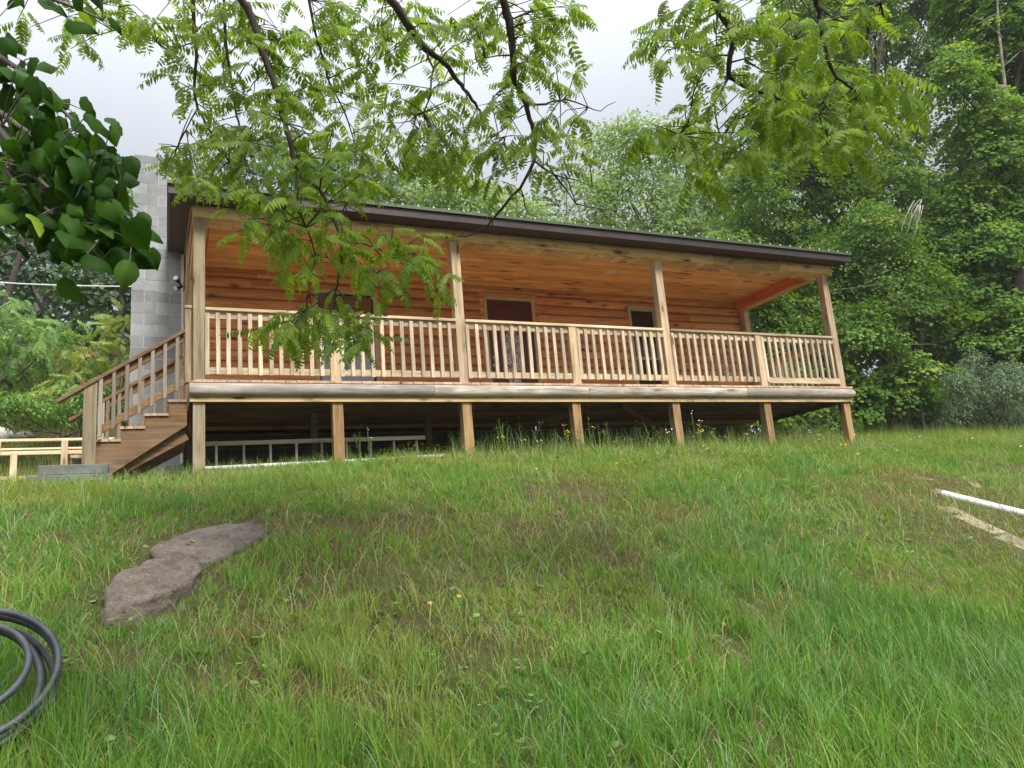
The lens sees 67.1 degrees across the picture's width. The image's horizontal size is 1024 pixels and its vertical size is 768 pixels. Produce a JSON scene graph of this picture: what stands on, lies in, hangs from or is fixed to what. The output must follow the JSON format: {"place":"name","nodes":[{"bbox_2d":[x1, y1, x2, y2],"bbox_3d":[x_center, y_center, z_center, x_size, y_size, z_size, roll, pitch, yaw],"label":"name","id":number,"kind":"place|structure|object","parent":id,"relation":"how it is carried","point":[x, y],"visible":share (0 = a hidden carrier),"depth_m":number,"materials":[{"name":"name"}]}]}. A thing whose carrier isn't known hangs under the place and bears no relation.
{"place":"outdoors","nodes":[
{"label":"outdoors","id":0,"kind":"place"},
{"bbox_2d":[0,336,1023,767],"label":"ground","id":1,"kind":"structure","parent":0,"point":[500,580],"depth_m":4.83,"materials":[{"name":"green plant"}]},
{"bbox_2d":[0,426,13,443],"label":"boulder","id":2,"kind":"object","parent":1,"relation":"on","point":[4,434],"visible":0.6,"depth_m":14.58,"materials":[{"name":"white stone"}]},
{"bbox_2d":[0,230,28,389],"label":"leaning trunk","id":3,"kind":"object","parent":1,"relation":"on","point":[15,270],"visible":0.38,"depth_m":21.45,"materials":[{"name":"brown wood"}]},
{"bbox_2d":[14,431,36,438],"bbox_3d":[-9.494,1.051,15.031,0.389,0.271,0.523,1,-13,-24],"label":"boulder","id":4,"kind":"object","parent":1,"relation":"on","point":[21,435],"visible":0.52,"depth_m":14.86,"materials":[{"name":"grey stone"}]},
{"bbox_2d":[0,608,62,760],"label":"pipe coil","id":5,"kind":"object","parent":1,"relation":"on","point":[31,646],"visible":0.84,"depth_m":3.10,"materials":[{"name":"black plastic"}]},
{"bbox_2d":[3,129,77,349],"bbox_3d":[-20.393,-5.864,32.967,5.253,11.466,6.443,-14,-15,38],"label":"hillside tree","id":6,"kind":"object","parent":1,"relation":"on","point":[35,306],"visible":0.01,"depth_m":32.26,"materials":[{"name":"green plant"}]},
{"bbox_2d":[0,224,102,392],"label":"maple tree","id":7,"kind":"object","parent":1,"relation":"on","point":[41,273],"visible":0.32,"depth_m":25.25,"materials":[{"name":"green plant"}]},
{"bbox_2d":[0,290,112,434],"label":"sumac tree","id":8,"kind":"object","parent":1,"relation":"on","point":[38,341],"visible":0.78,"depth_m":15.38,"materials":[{"name":"green plant"}]},
{"bbox_2d":[0,437,114,480],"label":"pine rail fence","id":9,"kind":"object","parent":1,"relation":"on","point":[64,451],"visible":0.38,"depth_m":11.26,"materials":[{"name":"beige wood"}]},
{"bbox_2d":[0,381,128,454],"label":"brush thicket","id":10,"kind":"object","parent":1,"relation":"on","point":[10,404],"visible":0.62,"depth_m":13.75,"materials":[{"name":"green plant"}]},
{"bbox_2d":[26,459,113,483],"bbox_3d":[-5.138,1.091,9.054,0.850,0.440,0.900,1,-13,-24],"label":"concrete step","id":11,"kind":"object","parent":1,"relation":"on","point":[76,467],"visible":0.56,"depth_m":8.69,"materials":[{"name":"grey concrete"}]},
{"bbox_2d":[20,328,129,446],"bbox_3d":[-8.582,0.178,15.402,1.942,3.007,2.746,1,-13,-24],"label":"sumac tree","id":12,"kind":"object","parent":1,"relation":"on","point":[74,359],"visible":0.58,"depth_m":15.03,"materials":[{"name":"green plant"}]},
{"bbox_2d":[29,240,131,394],"bbox_3d":[-12.374,-1.906,23.235,4.367,6.117,3.851,1,-13,-24],"label":"maple tree","id":13,"kind":"object","parent":1,"relation":"on","point":[90,297],"visible":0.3,"depth_m":23.02,"materials":[{"name":"green plant"}]},
{"bbox_2d":[0,0,162,302],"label":"broadleaf tree","id":14,"kind":"object","parent":1,"relation":"on","point":[69,208],"visible":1,"depth_m":2.27,"materials":[{"name":"green plant"}]},
{"bbox_2d":[68,179,133,349],"bbox_3d":[-16.206,-4.539,30.444,4.667,9.224,4.841,1,-13,-24],"label":"hillside tree","id":15,"kind":"object","parent":1,"relation":"on","point":[129,214],"visible":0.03,"depth_m":31.14,"materials":[{"name":"green plant"}]},
{"bbox_2d":[85,297,130,425],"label":"sumac tree","id":16,"kind":"object","parent":1,"relation":"on","point":[112,324],"visible":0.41,"depth_m":15.29,"materials":[{"name":"green plant"}]},
{"bbox_2d":[56,305,191,477],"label":"porch staircase","id":17,"kind":"structure","parent":1,"relation":"on","point":[153,439],"depth_m":9.27,"materials":[{"name":"brown wood"}]},
{"bbox_2d":[100,555,201,627],"bbox_3d":[-2.031,1.350,4.330,0.427,0.747,0.745,-6,-12,7],"label":"flat rock","id":18,"kind":"object","parent":1,"relation":"on","point":[142,586],"visible":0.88,"depth_m":4.28,"materials":[{"name":"grey stone"}]},
{"bbox_2d":[149,522,267,568],"bbox_3d":[-1.996,1.270,5.115,0.552,0.700,0.845,-8,-12,15],"label":"flat rock","id":19,"kind":"object","parent":1,"relation":"on","point":[209,540],"visible":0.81,"depth_m":5.07,"materials":[{"name":"grey stone"}]},
{"bbox_2d":[191,125,335,192],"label":"hillside tree","id":20,"kind":"object","parent":1,"relation":"on","point":[249,169],"visible":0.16,"depth_m":47.02,"materials":[{"name":"green plant"}]},
{"bbox_2d":[205,435,425,468],"bbox_3d":[-2.591,0.957,10.527,2.960,0.455,0.052,1,-13,-24],"label":"ladder","id":21,"kind":"object","parent":1,"relation":"on","point":[321,441],"visible":0.52,"depth_m":10.40,"materials":[{"name":"silver metal"}]},
{"bbox_2d":[205,454,440,470],"bbox_3d":[-2.443,1.042,10.292,3.262,0.132,0.059,1,-13,-24],"label":"pipe","id":22,"kind":"object","parent":1,"relation":"on","point":[265,464],"visible":0.16,"depth_m":9.88,"materials":[{"name":"white plastic"}]},
{"bbox_2d":[289,140,425,206],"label":"hillside tree","id":23,"kind":"object","parent":1,"relation":"on","point":[393,183],"visible":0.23,"depth_m":47.86,"materials":[{"name":"green plant"}]},
{"bbox_2d":[352,425,364,461],"bbox_3d":[-2.093,0.870,10.458,0.137,0.634,0.235,3,-14,-31],"label":"flowering weed","id":24,"kind":"object","parent":1,"relation":"on","point":[358,446],"visible":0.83,"depth_m":10.45,"materials":[{"name":"green plant"}]},
{"bbox_2d":[377,160,461,208],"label":"hillside tree","id":25,"kind":"object","parent":1,"relation":"on","point":[414,184],"visible":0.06,"depth_m":52.59,"materials":[{"name":"green plant"}]},
{"bbox_2d":[395,173,544,217],"bbox_3d":[-1.754,-4.565,38.464,8.402,12.889,5.699,1,-13,-24],"label":"locust tree","id":26,"kind":"object","parent":1,"relation":"on","point":[476,205],"visible":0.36,"depth_m":38.59,"materials":[{"name":"green plant"}]},
{"bbox_2d":[0,0,943,371],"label":"walnut tree","id":27,"kind":"object","parent":1,"relation":"on","point":[840,120],"visible":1,"depth_m":4.60,"materials":[{"name":"green plant"}]},
{"bbox_2d":[129,155,855,476],"bbox_3d":[-1.308,-0.718,16.429,12.181,6.627,10.656,1,-13,-24],"label":"log cabin","id":28,"kind":"object","parent":1,"relation":"on","point":[548,325],"visible":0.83,"depth_m":12.63,"materials":[{"name":"orange wood"}]},
{"bbox_2d":[0,282,131,286],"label":"overhead cable","id":29,"kind":"object","parent":28,"relation":"attached to","point":[55,285],"visible":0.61,"depth_m":15.45,"materials":[{"name":"white plastic"}]},
{"bbox_2d":[314,288,379,380],"bbox_3d":[-2.736,-0.591,12.830,1.090,2.020,0.095,1,-13,-24],"label":"glass door","id":30,"kind":"structure","parent":28,"relation":"in","point":[366,304],"depth_m":12.93,"materials":[{"name":"black glass"}]},
{"bbox_2d":[486,300,537,382],"bbox_3d":[0.023,-0.522,14.044,0.902,2.091,0.108,1,-13,-24],"label":"door","id":31,"kind":"structure","parent":28,"relation":"in","point":[499,310],"depth_m":14.12,"materials":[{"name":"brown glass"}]},
{"bbox_2d":[627,305,663,384],"bbox_3d":[2.676,-0.520,15.252,0.730,2.110,0.095,1,-13,-24],"label":"door","id":32,"kind":"structure","parent":28,"relation":"in","point":[638,316],"depth_m":15.34,"materials":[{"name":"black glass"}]},
{"bbox_2d":[494,419,506,451],"bbox_3d":[-0.138,0.787,10.849,0.179,0.639,0.212,-8,-12,15],"label":"flowering weed","id":33,"kind":"object","parent":1,"relation":"on","point":[501,435],"visible":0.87,"depth_m":10.81,"materials":[{"name":"green plant"}]},
{"bbox_2d":[500,421,511,451],"bbox_3d":[-0.064,0.837,11.284,0.175,0.623,0.206,-13,-15,35],"label":"flowering weed","id":34,"kind":"object","parent":1,"relation":"on","point":[507,439],"visible":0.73,"depth_m":11.25,"materials":[{"name":"green plant"}]},
{"bbox_2d":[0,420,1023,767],"bbox_3d":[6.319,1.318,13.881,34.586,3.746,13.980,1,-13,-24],"label":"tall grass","id":35,"kind":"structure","parent":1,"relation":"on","point":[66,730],"depth_m":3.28,"materials":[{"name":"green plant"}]},
{"bbox_2d":[0,216,1023,427],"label":"distant wood","id":36,"kind":"object","parent":1,"relation":"on","point":[21,297],"visible":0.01,"depth_m":46.06,"materials":[{"name":"green plant"}]},
{"bbox_2d":[1,437,1023,767],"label":"lawn weeds","id":37,"kind":"object","parent":1,"relation":"on","point":[239,661],"visible":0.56,"depth_m":4.42,"materials":[{"name":"green plant"}]},
{"bbox_2d":[517,417,522,449],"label":"flowering weed","id":38,"kind":"object","parent":1,"relation":"on","point":[520,433],"visible":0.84,"depth_m":11.46,"materials":[{"name":"green plant"}]},
{"bbox_2d":[531,422,540,450],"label":"flowering weed","id":39,"kind":"object","parent":1,"relation":"on","point":[535,438],"visible":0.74,"depth_m":11.52,"materials":[{"name":"green plant"}]},
{"bbox_2d":[506,196,572,222],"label":"locust tree","id":40,"kind":"object","parent":1,"relation":"on","point":[535,213],"visible":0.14,"depth_m":39.19,"materials":[{"name":"green plant"}]},
{"bbox_2d":[524,160,586,222],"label":"hillside tree","id":41,"kind":"object","parent":1,"relation":"on","point":[548,199],"visible":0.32,"depth_m":53.71,"materials":[{"name":"green plant"}]},
{"bbox_2d":[562,424,568,448],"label":"flowering weed","id":42,"kind":"object","parent":1,"relation":"on","point":[566,437],"visible":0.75,"depth_m":11.22,"materials":[{"name":"green plant"}]},
{"bbox_2d":[569,424,583,449],"bbox_3d":[0.975,0.840,11.347,0.190,0.508,0.216,-11,-14,29],"label":"flowering weed","id":43,"kind":"object","parent":1,"relation":"on","point":[578,431],"visible":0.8,"depth_m":11.34,"materials":[{"name":"green plant"}]},
{"bbox_2d":[602,422,608,446],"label":"flowering weed","id":44,"kind":"object","parent":1,"relation":"on","point":[606,434],"visible":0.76,"depth_m":11.71,"materials":[{"name":"green plant"}]},
{"bbox_2d":[187,432,1023,482],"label":"yellow flowers","id":45,"kind":"object","parent":1,"relation":"on","point":[708,448],"visible":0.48,"depth_m":9.87,"materials":[{"name":"yellow plant"}]},
{"bbox_2d":[633,420,644,448],"bbox_3d":[2.032,0.863,12.316,0.225,0.609,0.131,1,-13,-27],"label":"flowering weed","id":46,"kind":"object","parent":1,"relation":"on","point":[639,433],"visible":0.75,"depth_m":12.32,"materials":[{"name":"green plant"}]},
{"bbox_2d":[547,105,755,236],"bbox_3d":[6.757,-5.292,34.461,11.355,16.031,6.448,1,-13,-24],"label":"locust tree","id":47,"kind":"object","parent":1,"relation":"on","point":[603,188],"visible":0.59,"depth_m":34.48,"materials":[{"name":"green plant"}]},
{"bbox_2d":[691,412,701,442],"bbox_3d":[2.913,0.756,12.138,0.200,0.698,0.114,-5,-12,2],"label":"flowering weed","id":48,"kind":"object","parent":1,"relation":"on","point":[698,429],"visible":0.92,"depth_m":12.14,"materials":[{"name":"green plant"}]},
{"bbox_2d":[722,637,749,657],"bbox_3d":[1.279,1.594,4.249,0.306,0.363,0.210,1,-13,-24],"label":"flat rock","id":49,"kind":"object","parent":1,"relation":"on","point":[730,639],"visible":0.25,"depth_m":4.24,"materials":[{"name":"grey stone"}]},
{"bbox_2d":[473,432,1021,478],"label":"white flowers","id":50,"kind":"object","parent":1,"relation":"on","point":[780,443],"visible":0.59,"depth_m":10.18,"materials":[{"name":"white plant"}]},
{"bbox_2d":[696,227,892,440],"bbox_3d":[7.745,-1.017,22.877,7.139,6.662,4.163,1,-13,-24],"label":"leafy tree","id":51,"kind":"object","parent":1,"relation":"on","point":[774,308],"visible":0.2,"depth_m":22.75,"materials":[{"name":"green plant"}]},
{"bbox_2d":[705,0,913,433],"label":"vine draped tree","id":52,"kind":"object","parent":1,"relation":"on","point":[826,191],"visible":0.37,"depth_m":26.75,"materials":[{"name":"green plant"}]},
{"bbox_2d":[750,405,883,440],"bbox_3d":[8.468,1.323,21.872,6.398,1.746,3.085,1,-13,-24],"label":"leafy shrub","id":53,"kind":"object","parent":1,"relation":"on","point":[812,418],"visible":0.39,"depth_m":21.41,"materials":[{"name":"green plant"}]},
{"bbox_2d":[711,0,939,432],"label":"leafy tree","id":54,"kind":"object","parent":1,"relation":"on","point":[741,138],"visible":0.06,"depth_m":35.65,"materials":[{"name":"green plant"}]},
{"bbox_2d":[882,254,895,433],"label":"tree trunk","id":55,"kind":"object","parent":1,"relation":"on","point":[890,424],"visible":0.24,"depth_m":22.75,"materials":[{"name":"brown wood"}]},
{"bbox_2d":[789,153,1004,435],"bbox_3d":[11.935,-2.824,24.136,8.577,10.138,4.583,1,-13,-24],"label":"vine draped tree","id":56,"kind":"object","parent":1,"relation":"on","point":[931,275],"visible":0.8,"depth_m":23.71,"materials":[{"name":"green plant"}]},
{"bbox_2d":[819,199,944,431],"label":"dead branches","id":57,"kind":"object","parent":56,"relation":"hanging from","point":[919,215],"visible":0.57,"depth_m":22.83,"materials":[{"name":"wood"}]},
{"bbox_2d":[836,0,966,433],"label":"leafy tree","id":58,"kind":"object","parent":1,"relation":"on","point":[903,154],"visible":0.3,"depth_m":36.72,"materials":[{"name":"green plant"}]},
{"bbox_2d":[832,350,973,433],"bbox_3d":[11.508,0.624,22.240,4.423,2.985,3.111,1,-13,-24],"label":"leafy shrub","id":59,"kind":"object","parent":1,"relation":"on","point":[879,399],"visible":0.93,"depth_m":21.95,"materials":[{"name":"green plant"}]},
{"bbox_2d":[822,151,1023,430],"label":"leafy tree","id":60,"kind":"object","parent":1,"relation":"on","point":[931,337],"visible":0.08,"depth_m":32.84,"materials":[{"name":"green plant"}]},
{"bbox_2d":[865,0,1023,316],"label":"leafy tree","id":61,"kind":"object","parent":1,"relation":"on","point":[917,8],"visible":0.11,"depth_m":37.89,"materials":[{"name":"green plant"}]},
{"bbox_2d":[950,221,957,431],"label":"tree trunk","id":62,"kind":"object","parent":1,"relation":"on","point":[952,360],"visible":0.17,"depth_m":24.89,"materials":[{"name":"grey plant"}]},
{"bbox_2d":[915,0,1023,432],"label":"vine draped tree","id":63,"kind":"object","parent":1,"relation":"on","point":[1002,198],"visible":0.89,"depth_m":25.76,"materials":[{"name":"green plant"}]},
{"bbox_2d":[918,216,1023,413],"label":"vine draped tree","id":64,"kind":"object","parent":1,"relation":"on","point":[992,249],"visible":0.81,"depth_m":24.19,"materials":[{"name":"green plant"}]},
{"bbox_2d":[961,476,981,487],"bbox_3d":[5.151,1.122,8.634,0.100,0.234,0.583,-9,-13,19],"label":"old plank","id":65,"kind":"object","parent":1,"relation":"on","point":[972,483],"visible":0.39,"depth_m":8.53,"materials":[{"name":"beige wood"}]},
{"bbox_2d":[937,506,1007,533],"bbox_3d":[4.285,1.290,7.228,0.237,0.355,0.721,-4,-12,-5],"label":"old plank","id":66,"kind":"object","parent":1,"relation":"on","point":[995,531],"visible":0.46,"depth_m":7.11,"materials":[{"name":"beige wood"}]},
{"bbox_2d":[930,347,1023,433],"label":"olive bush","id":67,"kind":"object","parent":1,"relation":"on","point":[984,409],"visible":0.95,"depth_m":21.73,"materials":[{"name":"green plant"}]},
{"bbox_2d":[941,490,1023,514],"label":"drain pipe","id":68,"kind":"object","parent":1,"relation":"on","point":[978,501],"visible":0.69,"depth_m":7.75,"materials":[{"name":"white plastic"}]},
{"bbox_2d":[958,0,1023,293],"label":"dead snag","id":69,"kind":"object","parent":1,"relation":"on","point":[1004,85],"visible":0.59,"depth_m":26.49,"materials":[{"name":"grey wood"}]},
{"bbox_2d":[993,533,1023,549],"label":"old plank","id":70,"kind":"object","parent":1,"relation":"on","point":[1016,544],"visible":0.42,"depth_m":6.72,"materials":[{"name":"beige wood"}]},
{"bbox_2d":[0,0,1023,376],"label":"sky","id":71,"kind":"structure","parent":0,"point":[144,115],"materials":[{"name":"white"}]}
]}

